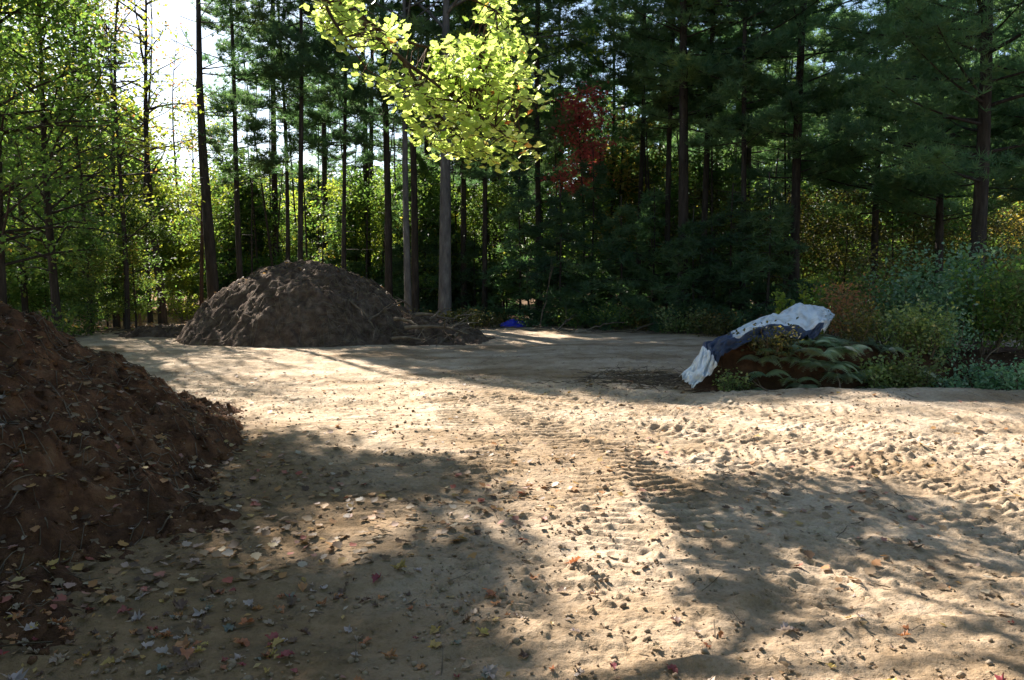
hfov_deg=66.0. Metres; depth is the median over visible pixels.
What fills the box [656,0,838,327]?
pine tree
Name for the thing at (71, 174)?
understory tree
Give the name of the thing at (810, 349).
fern
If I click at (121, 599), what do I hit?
fallen leaf
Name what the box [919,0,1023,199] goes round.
pine tree
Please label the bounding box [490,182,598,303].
understory tree
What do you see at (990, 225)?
understory tree
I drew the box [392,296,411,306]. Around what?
root
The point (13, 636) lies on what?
fallen leaf
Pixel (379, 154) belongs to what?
pine tree
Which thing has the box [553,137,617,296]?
understory tree
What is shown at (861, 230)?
understory tree
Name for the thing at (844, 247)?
understory tree
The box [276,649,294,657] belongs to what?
fallen leaf
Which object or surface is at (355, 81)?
bare sapling
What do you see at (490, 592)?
fallen leaf
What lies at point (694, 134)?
pine tree
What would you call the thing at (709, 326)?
brush
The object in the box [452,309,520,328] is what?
brush
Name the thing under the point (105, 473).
clods
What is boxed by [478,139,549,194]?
pine tree
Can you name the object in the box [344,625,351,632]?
fallen leaf
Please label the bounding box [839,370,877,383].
fern
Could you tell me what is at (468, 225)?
understory tree
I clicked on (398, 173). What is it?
understory tree
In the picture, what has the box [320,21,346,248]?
pine tree
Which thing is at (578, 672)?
fallen leaf
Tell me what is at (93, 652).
fallen leaf
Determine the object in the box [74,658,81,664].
fallen leaf
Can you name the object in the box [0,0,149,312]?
leafy tree
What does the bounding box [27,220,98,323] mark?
understory tree
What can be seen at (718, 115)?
pine tree
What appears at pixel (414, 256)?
pine tree
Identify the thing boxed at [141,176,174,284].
understory tree
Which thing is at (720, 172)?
understory tree
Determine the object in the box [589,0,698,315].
pine tree
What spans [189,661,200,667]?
fallen leaf
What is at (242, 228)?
understory tree
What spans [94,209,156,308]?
hemlock tree
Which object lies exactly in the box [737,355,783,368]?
fern
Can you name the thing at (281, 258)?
understory tree
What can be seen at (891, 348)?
fern
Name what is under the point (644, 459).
twigs
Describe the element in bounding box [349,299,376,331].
root
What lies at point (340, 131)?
bare sapling
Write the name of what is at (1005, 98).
pine tree
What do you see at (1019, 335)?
shrub
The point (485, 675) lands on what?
fallen leaf
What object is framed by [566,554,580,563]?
fallen leaf
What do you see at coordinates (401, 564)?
fallen leaf
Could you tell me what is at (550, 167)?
pine tree
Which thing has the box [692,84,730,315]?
bare sapling
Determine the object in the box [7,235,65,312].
understory tree
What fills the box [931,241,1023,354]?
shrub
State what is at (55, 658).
fallen leaf
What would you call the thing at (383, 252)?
bare sapling
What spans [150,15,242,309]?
gap tree
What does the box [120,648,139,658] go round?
fallen leaf
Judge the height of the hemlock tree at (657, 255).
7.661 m
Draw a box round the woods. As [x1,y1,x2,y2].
[19,23,1022,286]
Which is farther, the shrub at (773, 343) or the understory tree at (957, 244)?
the understory tree at (957, 244)
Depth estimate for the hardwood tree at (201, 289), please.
27.80 m
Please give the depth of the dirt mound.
19.09 m
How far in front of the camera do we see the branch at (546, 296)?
24.82 m
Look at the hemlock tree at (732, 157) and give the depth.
34.87 m
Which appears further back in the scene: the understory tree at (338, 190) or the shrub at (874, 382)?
the understory tree at (338, 190)
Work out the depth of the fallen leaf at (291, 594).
3.96 m
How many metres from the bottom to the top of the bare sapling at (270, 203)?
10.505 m
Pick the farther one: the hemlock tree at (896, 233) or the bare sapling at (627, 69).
the hemlock tree at (896, 233)
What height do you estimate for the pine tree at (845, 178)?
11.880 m
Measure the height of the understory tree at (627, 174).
9.169 m
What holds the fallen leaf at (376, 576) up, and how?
on the ground
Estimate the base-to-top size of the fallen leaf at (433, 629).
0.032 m
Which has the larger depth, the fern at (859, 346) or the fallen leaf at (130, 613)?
the fern at (859, 346)
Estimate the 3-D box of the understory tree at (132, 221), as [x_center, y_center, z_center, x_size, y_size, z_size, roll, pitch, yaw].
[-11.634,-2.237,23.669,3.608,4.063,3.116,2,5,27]
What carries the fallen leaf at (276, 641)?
on the ground
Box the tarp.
[679,303,834,387]
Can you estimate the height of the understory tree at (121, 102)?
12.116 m
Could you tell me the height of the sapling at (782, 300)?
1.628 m
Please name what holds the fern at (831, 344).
on the earth bank
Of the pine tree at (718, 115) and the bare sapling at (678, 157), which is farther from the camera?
the pine tree at (718, 115)
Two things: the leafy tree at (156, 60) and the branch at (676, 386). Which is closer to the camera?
the branch at (676, 386)
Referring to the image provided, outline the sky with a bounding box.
[2,0,1022,247]
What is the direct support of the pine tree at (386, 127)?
on the ground
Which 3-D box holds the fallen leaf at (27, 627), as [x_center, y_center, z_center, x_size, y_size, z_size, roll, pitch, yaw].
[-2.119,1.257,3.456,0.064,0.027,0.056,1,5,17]
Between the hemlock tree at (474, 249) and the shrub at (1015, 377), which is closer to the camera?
the shrub at (1015, 377)
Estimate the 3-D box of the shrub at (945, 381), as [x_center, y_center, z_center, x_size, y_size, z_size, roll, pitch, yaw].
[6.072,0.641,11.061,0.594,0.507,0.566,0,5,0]
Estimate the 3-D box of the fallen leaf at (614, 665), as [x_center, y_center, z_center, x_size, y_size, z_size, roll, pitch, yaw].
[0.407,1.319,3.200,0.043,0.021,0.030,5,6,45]
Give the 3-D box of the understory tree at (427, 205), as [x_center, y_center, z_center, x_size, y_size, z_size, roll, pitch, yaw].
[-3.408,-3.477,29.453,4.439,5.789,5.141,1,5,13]
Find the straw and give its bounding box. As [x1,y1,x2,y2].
[531,358,728,391]
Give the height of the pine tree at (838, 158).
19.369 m
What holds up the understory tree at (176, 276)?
on the ground
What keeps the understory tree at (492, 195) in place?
on the ground
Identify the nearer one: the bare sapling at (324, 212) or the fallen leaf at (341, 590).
the fallen leaf at (341, 590)
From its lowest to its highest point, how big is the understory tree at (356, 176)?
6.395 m
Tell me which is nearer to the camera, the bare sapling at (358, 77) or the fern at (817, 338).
the fern at (817, 338)
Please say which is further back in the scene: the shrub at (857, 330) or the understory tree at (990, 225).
the understory tree at (990, 225)
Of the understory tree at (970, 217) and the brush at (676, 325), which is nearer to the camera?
the brush at (676, 325)
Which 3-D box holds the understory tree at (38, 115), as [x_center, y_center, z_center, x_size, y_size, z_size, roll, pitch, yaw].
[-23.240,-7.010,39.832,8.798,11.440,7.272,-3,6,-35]
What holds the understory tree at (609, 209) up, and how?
on the ground
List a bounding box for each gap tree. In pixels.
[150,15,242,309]
[151,95,239,307]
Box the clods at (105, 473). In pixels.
[0,312,247,664]
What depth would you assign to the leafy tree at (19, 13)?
16.91 m
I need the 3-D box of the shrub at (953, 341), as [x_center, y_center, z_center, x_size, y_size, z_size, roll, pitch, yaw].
[6.571,-0.043,11.637,1.313,0.863,1.169,0,5,0]
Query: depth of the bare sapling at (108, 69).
25.78 m
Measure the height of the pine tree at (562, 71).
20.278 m
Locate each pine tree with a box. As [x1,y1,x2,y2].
[158,0,296,279]
[164,0,271,299]
[231,0,347,260]
[240,0,360,259]
[258,1,297,262]
[281,18,374,188]
[290,0,401,268]
[302,0,442,296]
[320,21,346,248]
[340,49,380,276]
[342,0,476,314]
[353,50,393,187]
[368,13,431,188]
[392,0,437,311]
[407,12,491,194]
[420,0,544,313]
[423,0,560,307]
[429,17,508,234]
[431,1,470,311]
[460,0,617,310]
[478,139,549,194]
[498,4,548,305]
[508,0,623,284]
[512,18,588,308]
[549,0,666,302]
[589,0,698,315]
[599,0,769,326]
[601,0,732,314]
[616,22,710,243]
[631,0,799,318]
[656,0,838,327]
[661,26,732,182]
[663,0,847,307]
[663,89,736,240]
[674,25,768,249]
[702,0,900,299]
[719,4,794,191]
[724,22,794,305]
[733,24,852,306]
[779,3,871,272]
[780,0,1014,314]
[807,0,1023,344]
[840,0,1023,320]
[851,44,945,239]
[884,1,960,270]
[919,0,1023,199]
[934,0,1023,236]
[960,2,1022,223]
[999,13,1022,182]
[1008,22,1023,150]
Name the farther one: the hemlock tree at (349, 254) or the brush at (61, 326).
the hemlock tree at (349, 254)
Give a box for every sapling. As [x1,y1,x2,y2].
[1,7,39,269]
[67,107,103,312]
[90,28,126,184]
[214,117,232,208]
[218,3,282,266]
[229,55,270,267]
[240,81,270,273]
[248,58,294,254]
[264,92,295,264]
[268,79,319,260]
[275,42,313,256]
[308,84,332,262]
[311,84,350,262]
[320,59,362,240]
[331,77,356,197]
[337,76,376,234]
[338,77,380,274]
[354,90,395,278]
[371,54,408,282]
[380,54,401,273]
[431,93,466,291]
[455,14,510,316]
[474,79,518,305]
[507,80,529,317]
[542,81,583,304]
[573,54,612,202]
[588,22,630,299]
[605,36,638,299]
[618,15,677,292]
[624,54,676,310]
[649,80,677,274]
[656,54,695,303]
[692,38,729,319]
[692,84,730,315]
[723,90,752,307]
[759,35,809,316]
[771,282,794,313]
[774,22,823,306]
[797,264,829,305]
[836,230,922,340]
[969,229,1023,345]
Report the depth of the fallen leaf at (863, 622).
3.54 m
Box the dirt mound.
[101,259,495,347]
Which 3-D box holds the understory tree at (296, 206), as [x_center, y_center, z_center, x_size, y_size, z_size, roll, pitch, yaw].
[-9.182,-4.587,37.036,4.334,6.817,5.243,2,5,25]
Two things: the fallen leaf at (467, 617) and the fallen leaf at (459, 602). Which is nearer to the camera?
the fallen leaf at (467, 617)
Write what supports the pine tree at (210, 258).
on the ground
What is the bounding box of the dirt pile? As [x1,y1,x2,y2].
[0,302,246,651]
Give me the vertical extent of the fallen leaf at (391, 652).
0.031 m
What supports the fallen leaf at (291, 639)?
on the ground
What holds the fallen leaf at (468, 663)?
on the ground
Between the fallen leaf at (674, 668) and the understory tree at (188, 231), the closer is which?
the fallen leaf at (674, 668)
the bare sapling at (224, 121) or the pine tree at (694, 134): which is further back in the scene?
the pine tree at (694, 134)
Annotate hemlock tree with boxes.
[12,218,74,315]
[29,181,119,310]
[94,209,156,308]
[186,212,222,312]
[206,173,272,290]
[284,227,310,261]
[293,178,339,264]
[317,203,371,273]
[372,149,457,312]
[395,159,481,314]
[451,234,508,319]
[462,164,562,322]
[474,190,534,310]
[506,179,619,327]
[527,217,569,306]
[538,147,640,326]
[578,195,664,331]
[587,277,618,304]
[614,188,689,327]
[626,159,699,309]
[647,206,739,334]
[679,182,776,335]
[690,145,781,315]
[717,172,824,333]
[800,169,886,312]
[878,201,931,306]
[998,211,1023,309]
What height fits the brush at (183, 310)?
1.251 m
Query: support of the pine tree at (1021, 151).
on the ground
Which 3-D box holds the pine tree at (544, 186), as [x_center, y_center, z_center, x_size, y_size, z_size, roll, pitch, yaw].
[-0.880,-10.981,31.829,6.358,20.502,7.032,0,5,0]
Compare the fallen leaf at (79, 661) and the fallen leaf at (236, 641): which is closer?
the fallen leaf at (79, 661)
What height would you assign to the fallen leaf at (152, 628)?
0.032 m
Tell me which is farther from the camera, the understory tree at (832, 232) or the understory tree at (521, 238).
the understory tree at (521, 238)
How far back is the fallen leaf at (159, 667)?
3.24 m
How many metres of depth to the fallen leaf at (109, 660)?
3.27 m
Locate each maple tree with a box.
[299,0,559,172]
[537,75,625,304]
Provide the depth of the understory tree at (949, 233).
26.66 m
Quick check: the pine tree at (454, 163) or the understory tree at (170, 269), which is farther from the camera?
the pine tree at (454, 163)
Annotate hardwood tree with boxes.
[85,3,207,322]
[104,0,206,323]
[173,77,251,307]
[368,0,489,314]
[412,0,614,316]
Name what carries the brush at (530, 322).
on the ground
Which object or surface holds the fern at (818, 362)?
on the earth bank
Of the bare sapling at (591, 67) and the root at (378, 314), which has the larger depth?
the bare sapling at (591, 67)
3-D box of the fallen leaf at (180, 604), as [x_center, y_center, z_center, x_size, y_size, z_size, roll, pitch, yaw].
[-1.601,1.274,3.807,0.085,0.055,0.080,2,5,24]
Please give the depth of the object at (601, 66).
31.98 m
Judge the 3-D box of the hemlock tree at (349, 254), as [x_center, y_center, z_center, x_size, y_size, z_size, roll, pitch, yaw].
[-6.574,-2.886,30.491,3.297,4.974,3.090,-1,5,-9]
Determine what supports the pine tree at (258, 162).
on the ground
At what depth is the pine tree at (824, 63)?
40.68 m
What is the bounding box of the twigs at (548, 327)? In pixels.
[96,318,864,333]
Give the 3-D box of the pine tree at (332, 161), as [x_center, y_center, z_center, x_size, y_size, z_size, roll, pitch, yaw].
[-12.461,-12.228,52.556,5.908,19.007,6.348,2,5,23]
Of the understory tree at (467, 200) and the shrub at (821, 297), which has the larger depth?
the understory tree at (467, 200)
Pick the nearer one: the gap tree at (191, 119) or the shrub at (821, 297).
the shrub at (821, 297)
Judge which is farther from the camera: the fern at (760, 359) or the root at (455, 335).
the root at (455, 335)
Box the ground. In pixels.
[0,261,1023,679]
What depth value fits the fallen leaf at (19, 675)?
3.12 m
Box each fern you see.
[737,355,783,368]
[746,369,790,383]
[757,348,798,358]
[761,355,800,362]
[776,340,807,355]
[779,357,815,367]
[780,377,820,385]
[785,347,822,355]
[785,382,819,388]
[789,337,841,345]
[797,360,827,371]
[797,360,850,371]
[805,335,830,340]
[805,344,844,361]
[812,343,840,347]
[812,361,859,375]
[818,372,867,382]
[819,334,840,339]
[822,337,848,343]
[824,343,864,355]
[834,341,857,347]
[839,344,870,358]
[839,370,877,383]
[841,337,881,351]
[855,385,890,388]
[876,344,908,356]
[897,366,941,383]
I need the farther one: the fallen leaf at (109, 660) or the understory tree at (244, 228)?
the understory tree at (244, 228)
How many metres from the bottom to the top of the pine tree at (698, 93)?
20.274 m
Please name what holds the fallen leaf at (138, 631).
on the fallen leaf
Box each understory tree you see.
[0,78,87,204]
[4,93,94,211]
[4,116,135,316]
[4,194,96,320]
[4,203,48,307]
[5,252,16,306]
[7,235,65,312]
[22,220,140,333]
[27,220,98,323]
[40,117,190,309]
[59,197,196,327]
[61,214,161,326]
[67,132,199,291]
[82,230,175,325]
[87,89,196,270]
[116,179,192,295]
[139,203,199,298]
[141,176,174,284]
[142,231,198,300]
[143,179,199,306]
[159,189,246,297]
[163,155,285,294]
[170,181,220,295]
[183,176,285,273]
[194,202,294,270]
[228,188,334,268]
[278,202,315,256]
[279,171,339,259]
[289,176,341,242]
[296,162,403,282]
[308,181,395,278]
[329,162,419,265]
[339,184,398,274]
[340,177,383,227]
[349,169,477,312]
[375,181,460,296]
[419,202,482,301]
[429,176,544,303]
[453,184,487,253]
[454,211,480,262]
[475,195,550,298]
[475,215,542,307]
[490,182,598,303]
[531,181,628,296]
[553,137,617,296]
[553,147,663,303]
[574,109,696,305]
[591,159,637,304]
[595,146,720,295]
[620,173,710,316]
[638,164,775,300]
[652,143,790,300]
[689,209,735,298]
[708,204,815,307]
[736,194,809,305]
[747,184,860,300]
[771,228,829,286]
[774,181,854,295]
[782,192,904,304]
[788,166,917,297]
[804,206,863,285]
[820,163,963,300]
[828,195,931,299]
[837,158,973,303]
[860,203,997,301]
[880,229,929,288]
[919,182,1023,296]
[919,202,1023,289]
[943,228,970,261]
[949,179,1023,284]
[988,178,1023,318]
[990,174,1023,278]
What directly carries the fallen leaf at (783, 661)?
on the ground
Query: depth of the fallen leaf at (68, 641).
3.43 m
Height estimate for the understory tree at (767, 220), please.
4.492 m
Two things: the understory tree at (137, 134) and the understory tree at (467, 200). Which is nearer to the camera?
the understory tree at (137, 134)
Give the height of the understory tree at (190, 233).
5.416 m
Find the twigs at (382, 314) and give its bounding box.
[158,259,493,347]
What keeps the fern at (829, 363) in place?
on the earth bank
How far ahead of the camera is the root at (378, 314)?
19.59 m
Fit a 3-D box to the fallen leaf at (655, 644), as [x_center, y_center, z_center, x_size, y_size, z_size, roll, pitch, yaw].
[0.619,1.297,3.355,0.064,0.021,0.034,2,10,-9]
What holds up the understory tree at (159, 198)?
on the ground
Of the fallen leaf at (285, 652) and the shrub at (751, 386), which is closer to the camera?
the fallen leaf at (285, 652)
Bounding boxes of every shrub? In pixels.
[712,366,751,391]
[723,370,756,390]
[728,317,813,363]
[806,268,867,335]
[813,273,886,337]
[825,297,895,344]
[847,260,921,343]
[854,350,911,388]
[857,289,943,350]
[858,263,985,351]
[877,342,950,387]
[885,235,1018,349]
[889,292,973,359]
[900,307,994,362]
[928,369,965,387]
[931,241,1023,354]
[940,358,1020,389]
[977,246,1023,352]
[980,357,1023,390]
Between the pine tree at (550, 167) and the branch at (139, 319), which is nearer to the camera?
the branch at (139, 319)
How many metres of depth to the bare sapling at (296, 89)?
29.90 m
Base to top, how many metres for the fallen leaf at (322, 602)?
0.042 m
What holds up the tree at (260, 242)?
on the ground
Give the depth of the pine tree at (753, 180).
39.86 m
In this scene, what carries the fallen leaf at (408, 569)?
on the ground
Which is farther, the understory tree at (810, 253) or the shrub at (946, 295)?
the understory tree at (810, 253)
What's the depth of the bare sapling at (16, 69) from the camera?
26.46 m
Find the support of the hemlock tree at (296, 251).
on the ground
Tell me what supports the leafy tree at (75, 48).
on the ground
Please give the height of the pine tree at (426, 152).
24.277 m
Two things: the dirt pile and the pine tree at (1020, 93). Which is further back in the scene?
the pine tree at (1020, 93)
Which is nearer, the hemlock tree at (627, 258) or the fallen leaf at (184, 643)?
the fallen leaf at (184, 643)
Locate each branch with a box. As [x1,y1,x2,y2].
[129,268,142,323]
[539,259,553,327]
[557,314,575,330]
[586,322,630,329]
[671,383,691,388]
[835,368,840,387]
[960,340,1009,387]
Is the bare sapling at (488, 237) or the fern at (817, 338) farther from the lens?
the bare sapling at (488, 237)
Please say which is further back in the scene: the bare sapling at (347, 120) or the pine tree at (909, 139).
the pine tree at (909, 139)
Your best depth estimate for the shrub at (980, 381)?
11.07 m
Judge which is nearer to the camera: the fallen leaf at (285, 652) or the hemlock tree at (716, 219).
the fallen leaf at (285, 652)
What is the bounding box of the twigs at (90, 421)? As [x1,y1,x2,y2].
[0,300,244,646]
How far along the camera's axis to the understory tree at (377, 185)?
48.58 m
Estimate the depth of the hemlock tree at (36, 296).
32.73 m
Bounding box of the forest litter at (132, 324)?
[45,260,986,334]
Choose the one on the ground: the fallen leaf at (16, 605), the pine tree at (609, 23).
the pine tree at (609, 23)
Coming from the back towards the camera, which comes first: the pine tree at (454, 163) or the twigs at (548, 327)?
the pine tree at (454, 163)
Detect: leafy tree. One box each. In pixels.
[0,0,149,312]
[0,0,171,333]
[0,0,190,303]
[0,0,204,322]
[0,0,236,331]
[0,1,137,228]
[1,1,142,280]
[3,0,240,326]
[7,0,227,330]
[21,0,181,316]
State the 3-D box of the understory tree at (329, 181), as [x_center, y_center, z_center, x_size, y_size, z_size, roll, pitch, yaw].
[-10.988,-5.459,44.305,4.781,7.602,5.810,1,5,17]
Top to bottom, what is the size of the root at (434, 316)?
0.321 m
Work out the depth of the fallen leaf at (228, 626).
3.64 m
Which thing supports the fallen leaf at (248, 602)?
on the ground
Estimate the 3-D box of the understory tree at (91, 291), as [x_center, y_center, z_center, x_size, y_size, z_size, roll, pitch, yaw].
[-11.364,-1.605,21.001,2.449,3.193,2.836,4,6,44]
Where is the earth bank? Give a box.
[681,336,1023,393]
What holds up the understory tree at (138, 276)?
on the ground
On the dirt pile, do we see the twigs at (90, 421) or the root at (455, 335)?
the twigs at (90, 421)
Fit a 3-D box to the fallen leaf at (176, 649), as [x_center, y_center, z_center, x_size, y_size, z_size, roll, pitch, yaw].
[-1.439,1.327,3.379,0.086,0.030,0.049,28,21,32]
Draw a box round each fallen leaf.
[1,668,27,679]
[6,633,18,638]
[8,603,22,609]
[12,608,24,619]
[18,621,37,630]
[49,651,69,662]
[52,616,65,622]
[65,639,76,643]
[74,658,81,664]
[88,645,101,654]
[100,656,118,664]
[110,647,118,653]
[116,595,124,601]
[117,605,132,612]
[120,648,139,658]
[125,608,145,621]
[127,610,146,620]
[133,629,142,634]
[135,593,145,599]
[141,640,153,648]
[147,626,157,630]
[154,644,170,653]
[155,663,166,672]
[172,597,187,610]
[172,646,181,655]
[173,633,189,647]
[177,665,189,671]
[180,646,193,659]
[182,627,191,634]
[184,659,192,665]
[186,618,200,622]
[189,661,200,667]
[192,607,208,615]
[193,646,205,652]
[194,618,202,629]
[210,586,223,592]
[221,598,235,606]
[223,623,233,631]
[230,653,244,659]
[233,638,244,644]
[234,637,249,646]
[238,617,254,623]
[243,599,256,606]
[264,618,276,624]
[264,637,285,647]
[265,631,278,639]
[275,604,284,612]
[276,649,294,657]
[284,590,295,597]
[286,594,296,607]
[288,636,297,642]
[297,627,310,634]
[298,582,307,591]
[316,596,326,603]
[338,587,346,593]
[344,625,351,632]
[358,596,370,602]
[360,636,371,643]
[371,573,380,582]
[381,648,397,656]
[391,558,406,568]
[402,567,413,572]
[415,663,425,668]
[428,639,441,647]
[430,625,439,634]
[453,598,463,608]
[459,613,471,623]
[461,659,476,669]
[477,627,488,634]
[481,672,489,678]
[482,588,495,595]
[482,662,497,678]
[518,649,528,657]
[556,586,569,591]
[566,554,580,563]
[574,666,587,675]
[610,661,616,668]
[651,641,662,646]
[665,663,677,673]
[670,615,680,622]
[718,630,723,637]
[771,655,793,670]
[777,621,793,630]
[857,617,866,624]
[898,629,910,635]
[994,672,1005,679]
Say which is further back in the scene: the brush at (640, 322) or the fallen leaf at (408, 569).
the brush at (640, 322)
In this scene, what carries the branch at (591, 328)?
on the ground
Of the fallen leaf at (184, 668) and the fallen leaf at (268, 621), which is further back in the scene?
the fallen leaf at (268, 621)
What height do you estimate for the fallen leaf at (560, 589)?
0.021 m
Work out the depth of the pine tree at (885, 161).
42.56 m
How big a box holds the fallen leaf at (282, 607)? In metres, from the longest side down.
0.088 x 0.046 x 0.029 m
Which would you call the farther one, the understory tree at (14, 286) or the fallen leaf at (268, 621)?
the understory tree at (14, 286)
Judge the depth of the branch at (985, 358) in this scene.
11.63 m
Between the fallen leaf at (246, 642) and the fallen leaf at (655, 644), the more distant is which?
the fallen leaf at (246, 642)
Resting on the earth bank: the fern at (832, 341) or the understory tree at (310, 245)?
the fern at (832, 341)
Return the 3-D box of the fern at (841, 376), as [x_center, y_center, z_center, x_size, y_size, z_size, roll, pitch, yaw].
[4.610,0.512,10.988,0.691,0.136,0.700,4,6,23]
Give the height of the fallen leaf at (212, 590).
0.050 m
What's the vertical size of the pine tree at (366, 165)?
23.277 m
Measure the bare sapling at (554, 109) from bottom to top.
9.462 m
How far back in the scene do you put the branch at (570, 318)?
23.96 m
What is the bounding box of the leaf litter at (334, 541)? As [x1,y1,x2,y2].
[0,301,1023,679]
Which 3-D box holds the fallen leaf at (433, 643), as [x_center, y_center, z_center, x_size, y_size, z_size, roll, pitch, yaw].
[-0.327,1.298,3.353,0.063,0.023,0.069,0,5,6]
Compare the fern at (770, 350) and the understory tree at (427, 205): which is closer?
the fern at (770, 350)
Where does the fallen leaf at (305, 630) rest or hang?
on the ground
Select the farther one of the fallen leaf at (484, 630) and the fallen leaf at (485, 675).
the fallen leaf at (484, 630)
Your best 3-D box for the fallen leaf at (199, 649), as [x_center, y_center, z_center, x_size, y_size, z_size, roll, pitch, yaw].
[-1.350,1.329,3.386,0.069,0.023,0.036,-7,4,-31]
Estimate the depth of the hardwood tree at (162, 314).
26.41 m
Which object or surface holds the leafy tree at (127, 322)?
on the ground
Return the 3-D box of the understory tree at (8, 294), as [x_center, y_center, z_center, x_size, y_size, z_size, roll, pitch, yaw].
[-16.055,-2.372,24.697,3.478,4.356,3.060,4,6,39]
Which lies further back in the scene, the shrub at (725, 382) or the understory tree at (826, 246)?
the understory tree at (826, 246)
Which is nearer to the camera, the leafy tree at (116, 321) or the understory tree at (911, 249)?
the leafy tree at (116, 321)
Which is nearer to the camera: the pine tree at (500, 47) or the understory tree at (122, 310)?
the understory tree at (122, 310)
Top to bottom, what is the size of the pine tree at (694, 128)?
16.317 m
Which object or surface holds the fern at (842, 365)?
on the earth bank
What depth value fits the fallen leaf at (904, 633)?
3.48 m
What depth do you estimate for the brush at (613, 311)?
24.27 m
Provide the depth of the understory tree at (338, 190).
30.54 m
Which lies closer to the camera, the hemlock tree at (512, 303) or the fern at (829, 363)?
the fern at (829, 363)
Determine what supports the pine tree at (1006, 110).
on the ground
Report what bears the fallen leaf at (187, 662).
on the ground
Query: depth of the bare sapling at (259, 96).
28.77 m
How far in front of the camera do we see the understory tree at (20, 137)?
31.38 m
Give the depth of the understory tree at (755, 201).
33.98 m
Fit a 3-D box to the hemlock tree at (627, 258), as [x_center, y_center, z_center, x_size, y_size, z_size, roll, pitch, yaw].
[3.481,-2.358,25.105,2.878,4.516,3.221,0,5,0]
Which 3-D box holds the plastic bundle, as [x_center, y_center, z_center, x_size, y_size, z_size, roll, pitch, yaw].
[0.097,-0.544,25.655,1.008,0.323,0.668,0,5,0]
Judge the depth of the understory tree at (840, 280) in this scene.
33.24 m
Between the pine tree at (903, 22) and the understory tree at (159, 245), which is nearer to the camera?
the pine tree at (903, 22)
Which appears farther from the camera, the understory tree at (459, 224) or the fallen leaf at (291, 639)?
the understory tree at (459, 224)
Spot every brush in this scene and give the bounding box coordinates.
[17,302,93,333]
[37,302,118,336]
[96,304,155,320]
[150,272,194,314]
[156,292,205,320]
[408,306,494,325]
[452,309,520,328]
[509,304,560,326]
[553,303,602,327]
[580,300,638,329]
[612,304,675,330]
[650,304,709,334]
[679,305,752,336]
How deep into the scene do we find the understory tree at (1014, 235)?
33.17 m
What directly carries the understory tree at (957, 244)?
on the ground
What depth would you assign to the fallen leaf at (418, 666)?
3.22 m
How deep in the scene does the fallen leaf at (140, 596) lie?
3.85 m
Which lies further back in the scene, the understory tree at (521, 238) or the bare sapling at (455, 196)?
the understory tree at (521, 238)
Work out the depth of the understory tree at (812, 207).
34.53 m
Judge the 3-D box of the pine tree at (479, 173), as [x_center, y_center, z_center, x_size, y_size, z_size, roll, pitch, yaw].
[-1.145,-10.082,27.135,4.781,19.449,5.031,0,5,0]
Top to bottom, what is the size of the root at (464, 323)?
0.465 m
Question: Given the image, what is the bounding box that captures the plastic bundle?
[500,319,525,327]
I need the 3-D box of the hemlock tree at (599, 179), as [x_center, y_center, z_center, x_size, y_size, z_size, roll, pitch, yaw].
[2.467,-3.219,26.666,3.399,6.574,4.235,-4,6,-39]
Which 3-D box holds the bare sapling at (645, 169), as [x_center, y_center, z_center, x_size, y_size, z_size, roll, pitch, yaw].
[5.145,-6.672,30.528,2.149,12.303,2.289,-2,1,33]
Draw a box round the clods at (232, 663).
[0,303,1023,679]
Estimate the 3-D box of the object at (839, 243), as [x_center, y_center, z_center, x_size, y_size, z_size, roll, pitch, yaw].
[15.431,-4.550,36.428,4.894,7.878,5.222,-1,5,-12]
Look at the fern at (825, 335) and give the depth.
12.12 m
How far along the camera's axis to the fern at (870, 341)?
11.47 m
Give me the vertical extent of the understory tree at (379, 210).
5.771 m
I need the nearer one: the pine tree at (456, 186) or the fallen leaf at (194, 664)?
the fallen leaf at (194, 664)
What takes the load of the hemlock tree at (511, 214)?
on the ground
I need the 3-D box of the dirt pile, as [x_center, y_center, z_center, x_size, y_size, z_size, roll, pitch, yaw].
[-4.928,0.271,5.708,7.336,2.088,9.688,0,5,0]
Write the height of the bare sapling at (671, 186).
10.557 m
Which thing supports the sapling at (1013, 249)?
on the ground
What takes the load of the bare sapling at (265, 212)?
on the ground
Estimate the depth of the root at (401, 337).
17.79 m
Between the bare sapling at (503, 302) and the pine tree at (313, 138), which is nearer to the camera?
the pine tree at (313, 138)
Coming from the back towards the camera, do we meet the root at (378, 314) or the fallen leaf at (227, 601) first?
the root at (378, 314)
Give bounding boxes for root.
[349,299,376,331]
[367,301,405,321]
[391,330,426,341]
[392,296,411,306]
[393,317,429,345]
[404,315,470,334]
[415,312,452,321]
[428,308,449,320]
[438,308,479,325]
[442,314,476,331]
[452,327,472,338]
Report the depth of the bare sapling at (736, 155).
33.39 m
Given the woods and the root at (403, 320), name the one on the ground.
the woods
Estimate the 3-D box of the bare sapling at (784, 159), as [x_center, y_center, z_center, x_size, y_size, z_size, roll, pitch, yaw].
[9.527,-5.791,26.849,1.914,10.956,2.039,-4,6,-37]
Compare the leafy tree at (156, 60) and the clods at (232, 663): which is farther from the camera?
the leafy tree at (156, 60)
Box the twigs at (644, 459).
[54,353,1022,674]
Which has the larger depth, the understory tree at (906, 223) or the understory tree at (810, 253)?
the understory tree at (810, 253)
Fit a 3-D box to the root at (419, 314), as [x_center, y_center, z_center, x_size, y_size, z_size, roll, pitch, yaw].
[-1.918,-0.559,19.333,0.918,0.236,0.242,0,5,2]
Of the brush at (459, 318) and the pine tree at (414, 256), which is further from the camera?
the pine tree at (414, 256)
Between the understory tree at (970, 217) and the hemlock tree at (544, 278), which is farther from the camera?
the hemlock tree at (544, 278)
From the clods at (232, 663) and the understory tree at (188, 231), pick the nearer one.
the clods at (232, 663)

